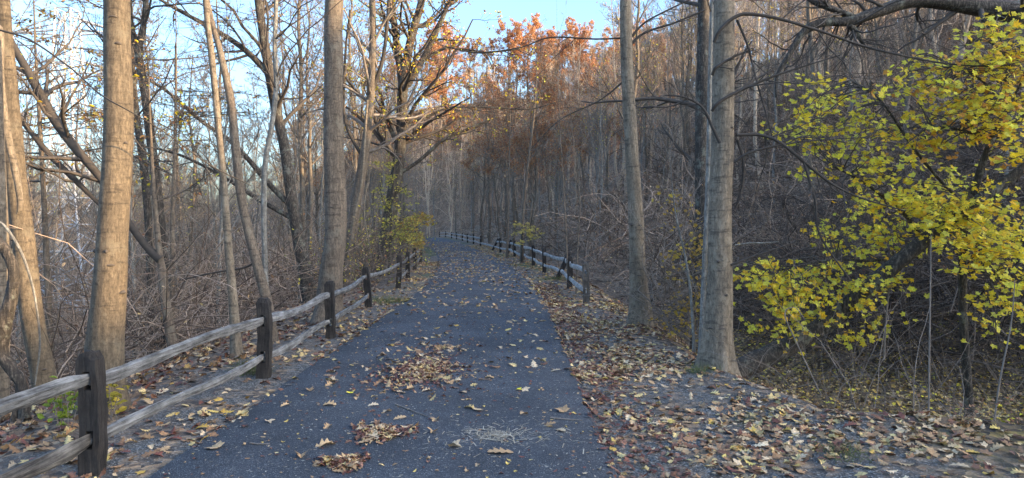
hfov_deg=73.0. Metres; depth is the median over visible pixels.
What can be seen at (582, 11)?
sky
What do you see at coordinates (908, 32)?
bare tree
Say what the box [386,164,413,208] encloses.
bare tree
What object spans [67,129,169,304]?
bare tree
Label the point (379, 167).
bare tree
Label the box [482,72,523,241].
bare tree
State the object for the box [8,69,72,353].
bare tree
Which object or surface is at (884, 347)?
bare sapling
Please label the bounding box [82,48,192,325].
bare tree
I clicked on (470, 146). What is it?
bare tree
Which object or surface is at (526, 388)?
fallen leaves
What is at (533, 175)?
bare tree
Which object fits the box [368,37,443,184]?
bare tree
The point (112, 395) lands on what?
weed
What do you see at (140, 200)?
bare tree
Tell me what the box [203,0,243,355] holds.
young tree
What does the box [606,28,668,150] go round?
bare tree
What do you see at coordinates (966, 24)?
woodland
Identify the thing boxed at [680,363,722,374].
grass tuft
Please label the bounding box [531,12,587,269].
sapling
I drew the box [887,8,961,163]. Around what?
bare tree
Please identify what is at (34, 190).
bare tree
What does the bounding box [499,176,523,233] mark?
bare tree
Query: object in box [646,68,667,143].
bare tree
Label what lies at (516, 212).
oak tree
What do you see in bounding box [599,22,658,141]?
bare tree
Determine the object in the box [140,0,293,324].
bare tree
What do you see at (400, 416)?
fallen leaf
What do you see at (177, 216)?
bare tree
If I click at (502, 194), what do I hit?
bare tree
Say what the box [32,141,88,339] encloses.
bare tree
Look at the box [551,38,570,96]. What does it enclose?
crest tree
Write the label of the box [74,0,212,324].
bare tree
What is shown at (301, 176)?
bare tree
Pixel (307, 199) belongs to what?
bare tree
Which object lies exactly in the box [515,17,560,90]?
crest tree
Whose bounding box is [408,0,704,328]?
beech tree
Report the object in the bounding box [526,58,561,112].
crest tree
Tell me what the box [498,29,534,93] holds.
crest tree
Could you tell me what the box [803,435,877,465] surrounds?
grass tuft
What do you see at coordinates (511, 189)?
bare tree
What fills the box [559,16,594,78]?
crest tree
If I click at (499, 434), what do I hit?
seed litter
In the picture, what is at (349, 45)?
bare tree
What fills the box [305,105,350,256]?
bare tree
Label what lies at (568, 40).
crest tree
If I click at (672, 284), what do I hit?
vine tangle
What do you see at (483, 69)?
bare tree
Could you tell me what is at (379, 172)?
bare tree
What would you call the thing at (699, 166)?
dark tree
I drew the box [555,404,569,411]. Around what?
fallen leaf
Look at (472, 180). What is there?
bare tree
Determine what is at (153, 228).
bare tree
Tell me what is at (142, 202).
bare tree
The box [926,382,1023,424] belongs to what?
dry shrub
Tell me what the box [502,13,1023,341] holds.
thicket
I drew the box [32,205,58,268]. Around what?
bare tree
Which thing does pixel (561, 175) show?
bare tree
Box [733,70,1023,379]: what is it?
yellow maple
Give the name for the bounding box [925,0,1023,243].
bare tree
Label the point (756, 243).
broken branch
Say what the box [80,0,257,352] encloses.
forked tree
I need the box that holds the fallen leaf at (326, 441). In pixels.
[316,438,334,446]
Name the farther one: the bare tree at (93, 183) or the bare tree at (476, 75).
the bare tree at (476, 75)
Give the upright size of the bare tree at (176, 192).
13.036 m
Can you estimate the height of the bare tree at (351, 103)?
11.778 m
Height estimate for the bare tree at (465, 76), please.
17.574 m
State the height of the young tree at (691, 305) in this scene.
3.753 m
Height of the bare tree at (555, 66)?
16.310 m
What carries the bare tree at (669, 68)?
on the ground
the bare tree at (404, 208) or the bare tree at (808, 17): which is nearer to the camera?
the bare tree at (808, 17)
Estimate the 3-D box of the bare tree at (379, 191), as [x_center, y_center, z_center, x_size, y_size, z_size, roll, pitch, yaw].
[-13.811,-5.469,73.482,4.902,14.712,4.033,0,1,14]
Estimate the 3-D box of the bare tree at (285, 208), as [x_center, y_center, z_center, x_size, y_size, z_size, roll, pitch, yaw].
[-10.758,-4.079,32.670,5.713,14.863,4.346,0,1,-1]
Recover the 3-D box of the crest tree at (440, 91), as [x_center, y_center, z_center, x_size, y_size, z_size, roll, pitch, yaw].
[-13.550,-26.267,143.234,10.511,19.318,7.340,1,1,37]
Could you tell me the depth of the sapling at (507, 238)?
35.93 m
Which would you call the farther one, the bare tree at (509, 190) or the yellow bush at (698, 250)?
the bare tree at (509, 190)
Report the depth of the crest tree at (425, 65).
163.90 m
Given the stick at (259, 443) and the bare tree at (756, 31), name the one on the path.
the stick at (259, 443)
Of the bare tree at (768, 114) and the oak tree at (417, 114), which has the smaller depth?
the bare tree at (768, 114)
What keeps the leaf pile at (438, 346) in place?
on the path
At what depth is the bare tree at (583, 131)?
56.09 m
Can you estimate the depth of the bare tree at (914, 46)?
22.11 m
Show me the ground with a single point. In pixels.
(1004, 461)
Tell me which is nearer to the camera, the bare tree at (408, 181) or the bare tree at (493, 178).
the bare tree at (493, 178)
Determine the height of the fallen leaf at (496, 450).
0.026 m
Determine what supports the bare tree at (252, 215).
on the ground
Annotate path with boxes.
[149,235,618,477]
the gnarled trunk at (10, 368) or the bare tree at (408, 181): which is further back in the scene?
the bare tree at (408, 181)
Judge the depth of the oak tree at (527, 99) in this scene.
49.94 m
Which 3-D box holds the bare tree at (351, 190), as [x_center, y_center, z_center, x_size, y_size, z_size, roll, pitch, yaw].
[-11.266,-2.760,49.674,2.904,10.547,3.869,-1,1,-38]
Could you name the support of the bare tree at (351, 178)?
on the ground
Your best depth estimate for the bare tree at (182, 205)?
59.38 m
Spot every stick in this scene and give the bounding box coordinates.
[250,442,269,444]
[395,403,427,416]
[550,417,582,420]
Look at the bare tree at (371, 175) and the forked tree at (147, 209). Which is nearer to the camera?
the forked tree at (147, 209)
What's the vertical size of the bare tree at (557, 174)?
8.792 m
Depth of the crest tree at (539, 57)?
168.48 m
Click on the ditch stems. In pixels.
(866, 393)
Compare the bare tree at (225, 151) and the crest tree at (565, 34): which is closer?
the bare tree at (225, 151)
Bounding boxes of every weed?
[37,376,77,429]
[106,383,129,420]
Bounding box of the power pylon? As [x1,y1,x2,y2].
[13,7,102,321]
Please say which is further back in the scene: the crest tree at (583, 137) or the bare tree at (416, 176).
the crest tree at (583, 137)
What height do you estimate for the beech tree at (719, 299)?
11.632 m
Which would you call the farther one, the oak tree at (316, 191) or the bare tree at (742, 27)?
the bare tree at (742, 27)
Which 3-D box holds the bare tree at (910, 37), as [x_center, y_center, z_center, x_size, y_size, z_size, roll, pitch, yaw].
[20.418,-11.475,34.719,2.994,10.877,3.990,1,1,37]
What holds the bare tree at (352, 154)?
on the ground
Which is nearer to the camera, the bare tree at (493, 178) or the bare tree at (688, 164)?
the bare tree at (688, 164)
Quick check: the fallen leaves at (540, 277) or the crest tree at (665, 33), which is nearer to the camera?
the fallen leaves at (540, 277)
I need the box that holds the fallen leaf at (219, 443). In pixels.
[207,440,224,448]
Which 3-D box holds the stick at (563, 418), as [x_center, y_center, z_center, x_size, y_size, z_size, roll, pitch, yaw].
[0.454,1.506,5.798,0.275,0.013,0.013,0,1,14]
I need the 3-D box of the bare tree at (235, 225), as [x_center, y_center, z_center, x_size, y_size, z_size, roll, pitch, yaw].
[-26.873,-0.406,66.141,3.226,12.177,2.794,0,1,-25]
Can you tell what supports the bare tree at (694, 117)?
on the ground
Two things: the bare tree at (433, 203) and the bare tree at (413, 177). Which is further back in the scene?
the bare tree at (413, 177)
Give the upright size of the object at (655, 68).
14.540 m
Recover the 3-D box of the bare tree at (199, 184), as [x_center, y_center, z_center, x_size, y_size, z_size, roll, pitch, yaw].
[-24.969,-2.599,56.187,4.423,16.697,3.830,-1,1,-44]
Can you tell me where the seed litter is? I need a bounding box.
[162,270,602,477]
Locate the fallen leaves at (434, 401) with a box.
[163,305,612,477]
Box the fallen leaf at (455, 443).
[448,439,461,446]
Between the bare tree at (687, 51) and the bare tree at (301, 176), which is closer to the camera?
the bare tree at (301, 176)
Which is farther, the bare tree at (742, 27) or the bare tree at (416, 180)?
the bare tree at (416, 180)
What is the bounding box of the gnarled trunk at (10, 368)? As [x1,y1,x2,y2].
[0,236,31,422]
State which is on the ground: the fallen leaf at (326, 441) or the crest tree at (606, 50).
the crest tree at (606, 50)
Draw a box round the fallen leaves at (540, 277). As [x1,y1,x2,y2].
[466,245,628,307]
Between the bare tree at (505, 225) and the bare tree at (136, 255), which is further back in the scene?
the bare tree at (505, 225)
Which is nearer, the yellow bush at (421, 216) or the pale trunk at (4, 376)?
the pale trunk at (4, 376)
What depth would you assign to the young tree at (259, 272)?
9.95 m
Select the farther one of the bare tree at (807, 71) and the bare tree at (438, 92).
the bare tree at (438, 92)
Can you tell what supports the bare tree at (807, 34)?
on the ground
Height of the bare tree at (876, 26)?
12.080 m
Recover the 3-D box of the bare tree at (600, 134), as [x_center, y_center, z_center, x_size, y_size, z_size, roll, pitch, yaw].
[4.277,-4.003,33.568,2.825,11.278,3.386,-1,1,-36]
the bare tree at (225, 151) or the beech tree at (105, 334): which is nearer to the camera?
the beech tree at (105, 334)
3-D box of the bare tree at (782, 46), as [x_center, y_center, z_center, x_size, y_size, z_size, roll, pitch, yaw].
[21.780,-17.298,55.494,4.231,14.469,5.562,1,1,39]
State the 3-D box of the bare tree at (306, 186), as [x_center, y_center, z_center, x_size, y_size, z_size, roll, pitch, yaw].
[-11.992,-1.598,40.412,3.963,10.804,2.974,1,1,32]
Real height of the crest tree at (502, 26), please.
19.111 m
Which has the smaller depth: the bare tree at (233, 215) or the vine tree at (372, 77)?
the vine tree at (372, 77)
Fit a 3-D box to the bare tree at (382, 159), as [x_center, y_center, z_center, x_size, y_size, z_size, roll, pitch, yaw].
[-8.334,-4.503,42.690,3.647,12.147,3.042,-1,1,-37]
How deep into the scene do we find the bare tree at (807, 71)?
33.26 m
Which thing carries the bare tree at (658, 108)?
on the ground
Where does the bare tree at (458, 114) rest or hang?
on the ground
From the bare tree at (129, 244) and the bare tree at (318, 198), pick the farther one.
the bare tree at (318, 198)
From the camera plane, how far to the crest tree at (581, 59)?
139.56 m
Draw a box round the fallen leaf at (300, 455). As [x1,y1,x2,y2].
[295,450,307,457]
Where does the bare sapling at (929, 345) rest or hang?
on the ground
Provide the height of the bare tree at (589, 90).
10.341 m
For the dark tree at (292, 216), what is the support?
on the ground
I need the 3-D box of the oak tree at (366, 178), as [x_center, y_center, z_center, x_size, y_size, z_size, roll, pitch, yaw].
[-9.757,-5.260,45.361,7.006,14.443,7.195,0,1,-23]
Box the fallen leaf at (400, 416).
[393,415,405,419]
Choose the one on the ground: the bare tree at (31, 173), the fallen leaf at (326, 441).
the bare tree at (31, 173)
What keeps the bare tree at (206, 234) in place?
on the ground
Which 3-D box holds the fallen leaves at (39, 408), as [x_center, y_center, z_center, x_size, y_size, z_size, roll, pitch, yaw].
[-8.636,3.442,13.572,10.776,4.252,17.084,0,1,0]
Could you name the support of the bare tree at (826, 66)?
on the ground
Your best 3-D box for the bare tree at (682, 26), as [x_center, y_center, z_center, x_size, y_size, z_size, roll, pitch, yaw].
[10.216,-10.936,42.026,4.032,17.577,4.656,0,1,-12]
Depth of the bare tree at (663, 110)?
58.72 m
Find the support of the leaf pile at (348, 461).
on the path
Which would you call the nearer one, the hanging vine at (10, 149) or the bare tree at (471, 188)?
the hanging vine at (10, 149)
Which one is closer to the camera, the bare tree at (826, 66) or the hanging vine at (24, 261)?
the hanging vine at (24, 261)
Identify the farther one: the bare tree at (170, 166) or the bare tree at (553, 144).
the bare tree at (553, 144)
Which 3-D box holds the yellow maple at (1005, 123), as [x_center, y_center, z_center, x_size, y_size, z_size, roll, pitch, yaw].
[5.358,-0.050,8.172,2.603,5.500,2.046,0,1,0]
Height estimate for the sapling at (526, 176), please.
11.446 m
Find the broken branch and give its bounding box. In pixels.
[735,241,779,245]
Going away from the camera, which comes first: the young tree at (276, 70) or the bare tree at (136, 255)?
the young tree at (276, 70)
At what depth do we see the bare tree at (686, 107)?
45.88 m
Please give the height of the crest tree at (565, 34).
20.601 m
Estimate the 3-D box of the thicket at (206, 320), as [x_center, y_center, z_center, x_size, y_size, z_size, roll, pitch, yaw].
[-17.712,2.648,24.776,30.935,10.187,35.398,0,1,0]
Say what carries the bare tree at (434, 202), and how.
on the ground
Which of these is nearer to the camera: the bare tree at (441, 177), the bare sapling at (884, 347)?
the bare sapling at (884, 347)
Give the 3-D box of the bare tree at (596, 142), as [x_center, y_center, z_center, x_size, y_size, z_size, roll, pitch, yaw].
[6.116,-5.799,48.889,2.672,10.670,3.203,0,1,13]
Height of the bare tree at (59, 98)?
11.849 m
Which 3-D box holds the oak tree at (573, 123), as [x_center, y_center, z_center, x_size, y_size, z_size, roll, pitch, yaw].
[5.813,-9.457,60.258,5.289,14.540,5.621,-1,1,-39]
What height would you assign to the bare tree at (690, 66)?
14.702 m
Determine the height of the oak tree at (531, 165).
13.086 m
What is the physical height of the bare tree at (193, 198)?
14.188 m
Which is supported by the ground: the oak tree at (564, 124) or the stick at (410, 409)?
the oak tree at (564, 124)
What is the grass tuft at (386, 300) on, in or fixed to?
on the ground
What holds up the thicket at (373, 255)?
on the ground
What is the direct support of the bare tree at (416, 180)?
on the ground
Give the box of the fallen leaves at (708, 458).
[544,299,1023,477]
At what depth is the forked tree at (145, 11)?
13.89 m
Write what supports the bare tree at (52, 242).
on the ground
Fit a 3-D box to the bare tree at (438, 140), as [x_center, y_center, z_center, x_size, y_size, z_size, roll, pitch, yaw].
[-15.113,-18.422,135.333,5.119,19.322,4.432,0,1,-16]
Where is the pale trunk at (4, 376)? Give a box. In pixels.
[0,40,9,419]
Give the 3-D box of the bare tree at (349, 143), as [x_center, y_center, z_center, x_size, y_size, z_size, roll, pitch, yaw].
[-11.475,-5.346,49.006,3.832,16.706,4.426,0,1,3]
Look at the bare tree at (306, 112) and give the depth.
21.26 m
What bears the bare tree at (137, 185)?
on the ground
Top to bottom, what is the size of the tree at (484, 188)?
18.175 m
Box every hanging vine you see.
[0,25,23,214]
[0,29,249,184]
[0,221,40,384]
[348,100,370,249]
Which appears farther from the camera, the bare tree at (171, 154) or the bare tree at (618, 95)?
the bare tree at (618, 95)
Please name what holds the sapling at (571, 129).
on the ground
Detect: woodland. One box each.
[9,132,387,291]
[270,27,621,247]
[497,0,1023,214]
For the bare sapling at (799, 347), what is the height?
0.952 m
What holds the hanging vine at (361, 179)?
hanging from the vine tree at (372, 77)
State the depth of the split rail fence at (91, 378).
4.98 m
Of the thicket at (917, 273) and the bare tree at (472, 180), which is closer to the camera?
the thicket at (917, 273)
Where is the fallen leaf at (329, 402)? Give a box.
[323,399,335,405]
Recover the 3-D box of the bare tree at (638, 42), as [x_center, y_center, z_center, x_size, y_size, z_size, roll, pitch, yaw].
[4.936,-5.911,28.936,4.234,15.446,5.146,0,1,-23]
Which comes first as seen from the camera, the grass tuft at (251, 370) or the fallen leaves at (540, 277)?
the grass tuft at (251, 370)
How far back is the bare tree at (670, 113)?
40.63 m
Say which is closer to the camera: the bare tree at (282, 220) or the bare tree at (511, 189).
the bare tree at (282, 220)
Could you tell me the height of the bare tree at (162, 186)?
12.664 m
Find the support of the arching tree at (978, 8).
on the ground
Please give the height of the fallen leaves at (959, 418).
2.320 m
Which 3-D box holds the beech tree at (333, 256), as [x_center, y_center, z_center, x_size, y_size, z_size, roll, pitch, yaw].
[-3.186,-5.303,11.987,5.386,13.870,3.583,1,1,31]
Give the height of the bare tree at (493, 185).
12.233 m
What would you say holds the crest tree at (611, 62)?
on the ground
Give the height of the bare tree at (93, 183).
9.545 m
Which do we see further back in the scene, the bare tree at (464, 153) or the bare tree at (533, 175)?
the bare tree at (464, 153)
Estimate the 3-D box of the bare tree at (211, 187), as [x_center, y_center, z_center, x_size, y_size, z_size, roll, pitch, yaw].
[-10.131,-0.989,24.184,4.045,11.029,3.036,1,1,37]
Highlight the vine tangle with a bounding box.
[527,138,837,388]
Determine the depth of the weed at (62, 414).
5.63 m
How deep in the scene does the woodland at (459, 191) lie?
114.42 m
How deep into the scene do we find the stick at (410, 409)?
6.05 m
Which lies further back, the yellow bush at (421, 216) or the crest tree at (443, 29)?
the crest tree at (443, 29)
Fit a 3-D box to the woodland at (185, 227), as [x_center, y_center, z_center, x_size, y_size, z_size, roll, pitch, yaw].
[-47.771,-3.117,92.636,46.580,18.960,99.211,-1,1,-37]
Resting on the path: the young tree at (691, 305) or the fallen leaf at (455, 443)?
the fallen leaf at (455, 443)
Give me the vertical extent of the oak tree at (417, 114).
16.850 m
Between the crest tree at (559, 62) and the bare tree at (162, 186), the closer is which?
the bare tree at (162, 186)
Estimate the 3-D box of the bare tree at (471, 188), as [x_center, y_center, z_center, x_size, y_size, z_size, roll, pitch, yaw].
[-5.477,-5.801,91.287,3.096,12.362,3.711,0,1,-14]
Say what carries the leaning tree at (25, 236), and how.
on the ground
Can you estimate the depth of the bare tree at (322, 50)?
33.12 m
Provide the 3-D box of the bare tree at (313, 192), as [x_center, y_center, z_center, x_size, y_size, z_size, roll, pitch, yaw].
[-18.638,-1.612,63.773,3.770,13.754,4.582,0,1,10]
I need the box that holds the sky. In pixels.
[11,0,915,212]
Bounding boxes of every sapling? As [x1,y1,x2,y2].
[12,0,173,364]
[66,11,301,329]
[488,51,530,257]
[519,13,552,261]
[527,1,598,293]
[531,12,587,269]
[784,307,821,394]
[883,236,893,359]
[928,237,930,414]
[993,280,1014,420]
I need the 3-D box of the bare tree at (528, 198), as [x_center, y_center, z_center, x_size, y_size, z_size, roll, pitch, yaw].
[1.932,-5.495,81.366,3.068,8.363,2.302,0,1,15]
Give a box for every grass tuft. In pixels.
[225,355,281,378]
[352,290,424,305]
[533,273,579,281]
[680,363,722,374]
[717,411,775,428]
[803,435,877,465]
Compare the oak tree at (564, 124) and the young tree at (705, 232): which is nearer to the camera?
the young tree at (705, 232)
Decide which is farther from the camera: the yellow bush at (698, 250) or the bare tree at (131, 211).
the bare tree at (131, 211)
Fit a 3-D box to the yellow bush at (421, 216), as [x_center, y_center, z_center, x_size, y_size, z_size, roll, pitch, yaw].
[-4.856,-0.094,33.086,2.104,2.599,7.560,0,1,0]
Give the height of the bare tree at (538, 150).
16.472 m
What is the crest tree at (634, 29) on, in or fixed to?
on the ground
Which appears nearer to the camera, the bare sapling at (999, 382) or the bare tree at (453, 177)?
the bare sapling at (999, 382)
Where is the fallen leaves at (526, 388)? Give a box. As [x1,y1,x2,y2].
[283,242,574,405]
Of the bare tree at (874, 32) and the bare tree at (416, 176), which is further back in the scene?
the bare tree at (416, 176)
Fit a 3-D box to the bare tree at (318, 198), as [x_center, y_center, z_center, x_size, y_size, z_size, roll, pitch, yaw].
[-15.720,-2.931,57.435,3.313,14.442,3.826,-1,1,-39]
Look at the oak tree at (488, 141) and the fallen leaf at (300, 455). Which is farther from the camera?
the oak tree at (488, 141)
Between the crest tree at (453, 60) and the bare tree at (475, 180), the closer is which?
the bare tree at (475, 180)
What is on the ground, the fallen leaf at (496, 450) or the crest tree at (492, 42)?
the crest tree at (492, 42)
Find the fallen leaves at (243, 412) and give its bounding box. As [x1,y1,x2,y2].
[8,261,440,477]
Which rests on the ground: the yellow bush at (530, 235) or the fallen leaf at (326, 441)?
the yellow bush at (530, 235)
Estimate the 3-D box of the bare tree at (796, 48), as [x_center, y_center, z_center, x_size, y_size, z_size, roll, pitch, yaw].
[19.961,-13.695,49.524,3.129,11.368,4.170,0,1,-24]
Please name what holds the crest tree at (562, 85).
on the ground
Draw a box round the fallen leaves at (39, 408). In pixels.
[0,280,380,454]
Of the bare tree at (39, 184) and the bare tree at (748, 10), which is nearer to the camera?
the bare tree at (748, 10)
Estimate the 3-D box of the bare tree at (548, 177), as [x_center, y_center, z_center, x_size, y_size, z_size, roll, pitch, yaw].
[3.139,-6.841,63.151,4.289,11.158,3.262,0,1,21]
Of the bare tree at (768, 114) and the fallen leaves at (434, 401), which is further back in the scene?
the bare tree at (768, 114)
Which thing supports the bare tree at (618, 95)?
on the ground
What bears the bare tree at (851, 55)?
on the ground
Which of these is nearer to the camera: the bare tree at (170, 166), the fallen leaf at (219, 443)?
the fallen leaf at (219, 443)
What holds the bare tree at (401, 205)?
on the ground
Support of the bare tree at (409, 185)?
on the ground
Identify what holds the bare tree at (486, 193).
on the ground
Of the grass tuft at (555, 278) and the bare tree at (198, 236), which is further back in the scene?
the bare tree at (198, 236)
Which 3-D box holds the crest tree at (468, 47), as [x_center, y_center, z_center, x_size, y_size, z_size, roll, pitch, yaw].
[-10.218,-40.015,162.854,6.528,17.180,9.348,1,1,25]
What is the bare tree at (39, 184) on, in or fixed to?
on the ground
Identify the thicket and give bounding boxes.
[10,110,432,407]
[12,214,412,352]
[276,191,453,305]
[351,54,771,254]
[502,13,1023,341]
[614,0,1023,210]
[622,21,1023,411]
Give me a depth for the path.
6.21 m
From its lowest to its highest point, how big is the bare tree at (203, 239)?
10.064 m
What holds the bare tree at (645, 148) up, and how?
on the ground
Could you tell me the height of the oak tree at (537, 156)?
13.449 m
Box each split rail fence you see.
[0,245,421,477]
[439,231,589,303]
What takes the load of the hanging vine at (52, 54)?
hanging from the beech tree at (105, 334)
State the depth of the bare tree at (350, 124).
51.24 m
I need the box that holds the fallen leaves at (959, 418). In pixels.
[733,272,1023,424]
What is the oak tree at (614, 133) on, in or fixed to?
on the ground
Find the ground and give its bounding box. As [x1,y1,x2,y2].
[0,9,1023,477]
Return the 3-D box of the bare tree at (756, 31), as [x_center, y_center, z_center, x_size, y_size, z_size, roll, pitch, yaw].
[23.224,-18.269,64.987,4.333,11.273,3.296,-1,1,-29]
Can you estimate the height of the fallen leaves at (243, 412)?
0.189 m
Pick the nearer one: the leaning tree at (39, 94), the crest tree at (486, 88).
the leaning tree at (39, 94)
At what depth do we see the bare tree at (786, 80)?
47.62 m
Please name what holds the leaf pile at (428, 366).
on the path
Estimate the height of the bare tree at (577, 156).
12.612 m
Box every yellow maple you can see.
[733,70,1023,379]
[856,4,1023,418]
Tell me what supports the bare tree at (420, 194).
on the ground
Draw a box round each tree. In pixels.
[0,0,57,405]
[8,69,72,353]
[8,131,62,249]
[9,0,135,370]
[10,0,58,394]
[13,0,230,360]
[19,51,85,249]
[28,0,199,360]
[32,0,266,348]
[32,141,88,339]
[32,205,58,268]
[45,167,66,284]
[53,81,156,298]
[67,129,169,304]
[72,0,133,413]
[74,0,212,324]
[74,57,160,218]
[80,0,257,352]
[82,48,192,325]
[87,218,145,295]
[90,0,350,302]
[126,177,143,313]
[128,175,202,318]
[133,127,198,315]
[133,139,164,299]
[134,153,187,268]
[136,48,214,324]
[136,129,199,264]
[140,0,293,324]
[143,110,194,208]
[156,49,263,341]
[162,0,268,327]
[162,153,198,291]
[164,149,200,291]
[168,0,278,341]
[169,51,280,327]
[175,182,221,295]
[176,201,211,295]
[177,173,217,294]
[180,117,218,288]
[181,147,210,268]
[186,193,218,299]
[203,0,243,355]
[213,99,273,306]
[215,187,248,263]
[216,62,318,314]
[222,4,349,268]
[228,0,341,285]
[228,121,281,317]
[228,173,242,282]
[244,43,324,300]
[245,0,362,301]
[249,173,280,285]
[257,66,321,296]
[260,0,365,261]
[261,68,350,246]
[267,152,307,298]
[267,169,299,253]
[270,7,356,275]
[270,79,323,245]
[277,118,324,242]
[286,0,446,286]
[296,0,380,146]
[296,167,323,223]
[299,137,324,232]
[303,43,412,230]
[305,0,414,199]
[305,0,554,277]
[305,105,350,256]
[310,0,346,323]
[321,64,359,180]
[322,64,376,192]
[343,21,396,272]
[344,90,380,212]
[344,134,381,204]
[346,143,378,220]
[356,70,396,218]
[357,154,386,227]
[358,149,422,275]
[362,120,392,238]
[364,53,470,226]
[365,138,379,232]
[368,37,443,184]
[368,86,393,216]
[370,133,389,202]
[371,139,387,231]
[375,40,438,252]
[377,34,426,246]
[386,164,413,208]
[398,157,421,225]
[406,154,423,207]
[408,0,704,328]
[408,147,425,213]
[408,156,425,211]
[408,165,426,229]
[417,44,438,105]
[420,21,480,107]
[423,30,461,82]
[423,63,464,157]
[424,35,467,123]
[425,166,444,236]
[426,178,442,234]
[429,100,446,188]
[431,145,450,216]
[434,57,446,128]
[442,74,528,242]
[443,151,464,234]
[448,34,480,102]
[450,84,467,162]
[452,124,474,192]
[458,52,478,119]
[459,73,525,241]
[460,104,488,198]
[460,163,485,237]
[461,141,482,224]
[461,150,482,238]
[463,95,510,245]
[463,145,481,217]
[467,75,570,249]
[470,59,485,93]
[472,160,496,228]
[473,46,491,121]
[475,37,498,92]
[481,71,518,136]
[481,160,500,218]
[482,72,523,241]
[485,54,548,231]
[490,19,529,83]
[490,44,563,256]
[490,131,510,230]
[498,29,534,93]
[498,38,578,257]
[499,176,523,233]
[501,119,517,233]
[503,154,521,223]
[505,12,548,93]
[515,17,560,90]
[515,86,539,206]
[515,88,549,209]
[517,90,527,219]
[518,26,551,89]
[518,85,555,225]
[518,173,541,221]
[522,123,544,195]
[523,74,606,237]
[524,120,569,221]
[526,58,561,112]
[529,41,553,90]
[529,69,572,112]
[539,68,565,188]
[540,51,600,209]
[545,41,564,83]
[545,128,577,250]
[547,25,578,95]
[549,45,561,78]
[550,120,571,206]
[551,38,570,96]
[551,98,569,203]
[557,20,596,85]
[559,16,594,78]
[560,44,625,265]
[562,83,586,205]
[563,76,604,217]
[565,71,617,257]
[565,92,617,168]
[566,65,660,223]
[570,0,801,330]
[570,81,619,163]
[577,53,613,88]
[580,89,617,196]
[582,94,611,187]
[583,66,608,201]
[585,43,601,75]
[591,27,619,73]
[593,0,665,121]
[595,47,618,100]
[596,33,620,90]
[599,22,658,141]
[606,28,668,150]
[607,44,621,150]
[610,26,664,205]
[614,0,667,203]
[615,19,644,65]
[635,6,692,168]
[638,18,694,218]
[642,0,709,193]
[642,59,671,154]
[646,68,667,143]
[648,0,1023,376]
[649,104,705,352]
[652,54,673,170]
[653,16,684,80]
[655,0,709,168]
[661,0,697,190]
[662,18,689,141]
[667,66,695,215]
[668,8,697,90]
[671,51,743,137]
[679,0,772,114]
[680,47,758,173]
[698,0,760,349]
[735,0,754,82]
[743,0,809,202]
[743,0,1023,97]
[743,2,769,90]
[746,0,798,164]
[753,0,857,173]
[764,0,804,105]
[764,0,806,114]
[772,0,844,149]
[777,0,813,122]
[792,5,817,64]
[804,0,844,244]
[825,0,886,170]
[843,0,930,147]
[858,0,889,136]
[859,0,953,215]
[881,8,941,106]
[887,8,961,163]
[904,8,914,99]
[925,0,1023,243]
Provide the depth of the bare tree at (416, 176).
121.53 m
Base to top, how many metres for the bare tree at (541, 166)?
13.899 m
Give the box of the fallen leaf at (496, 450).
[487,447,512,452]
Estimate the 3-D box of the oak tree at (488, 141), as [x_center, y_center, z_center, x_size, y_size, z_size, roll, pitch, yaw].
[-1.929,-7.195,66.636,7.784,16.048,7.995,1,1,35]
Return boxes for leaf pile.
[306,451,369,474]
[329,332,493,408]
[345,419,419,445]
[401,341,482,351]
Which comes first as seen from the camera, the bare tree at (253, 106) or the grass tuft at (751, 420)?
the grass tuft at (751, 420)
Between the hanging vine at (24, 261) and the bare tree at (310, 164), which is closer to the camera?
the hanging vine at (24, 261)
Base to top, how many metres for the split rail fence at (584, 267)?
1.368 m
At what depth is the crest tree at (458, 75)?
169.42 m
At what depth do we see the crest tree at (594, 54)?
171.25 m
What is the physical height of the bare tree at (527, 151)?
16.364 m
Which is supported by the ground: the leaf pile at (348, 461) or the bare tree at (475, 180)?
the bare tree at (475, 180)
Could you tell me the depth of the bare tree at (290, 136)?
49.15 m
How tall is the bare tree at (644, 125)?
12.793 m
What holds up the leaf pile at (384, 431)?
on the path
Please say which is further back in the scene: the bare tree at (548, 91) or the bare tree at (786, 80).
the bare tree at (548, 91)
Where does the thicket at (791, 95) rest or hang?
on the ground
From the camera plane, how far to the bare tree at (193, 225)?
46.67 m
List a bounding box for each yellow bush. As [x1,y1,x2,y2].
[395,211,436,258]
[511,221,544,262]
[638,183,739,348]
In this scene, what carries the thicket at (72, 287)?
on the ground
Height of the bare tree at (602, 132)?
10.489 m
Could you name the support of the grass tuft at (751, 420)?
on the ground
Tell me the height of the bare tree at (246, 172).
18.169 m
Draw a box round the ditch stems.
[648,238,1023,448]
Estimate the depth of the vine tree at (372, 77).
20.84 m
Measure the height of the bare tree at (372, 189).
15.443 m
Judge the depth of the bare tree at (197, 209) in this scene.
62.17 m
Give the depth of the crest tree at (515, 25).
161.84 m
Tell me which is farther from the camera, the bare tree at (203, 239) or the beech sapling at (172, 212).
the bare tree at (203, 239)
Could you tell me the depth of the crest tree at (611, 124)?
125.78 m
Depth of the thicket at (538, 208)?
66.88 m
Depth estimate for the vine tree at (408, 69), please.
24.71 m
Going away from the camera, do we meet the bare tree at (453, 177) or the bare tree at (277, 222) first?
the bare tree at (277, 222)
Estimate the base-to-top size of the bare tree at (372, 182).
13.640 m
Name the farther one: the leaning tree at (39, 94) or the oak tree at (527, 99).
the oak tree at (527, 99)

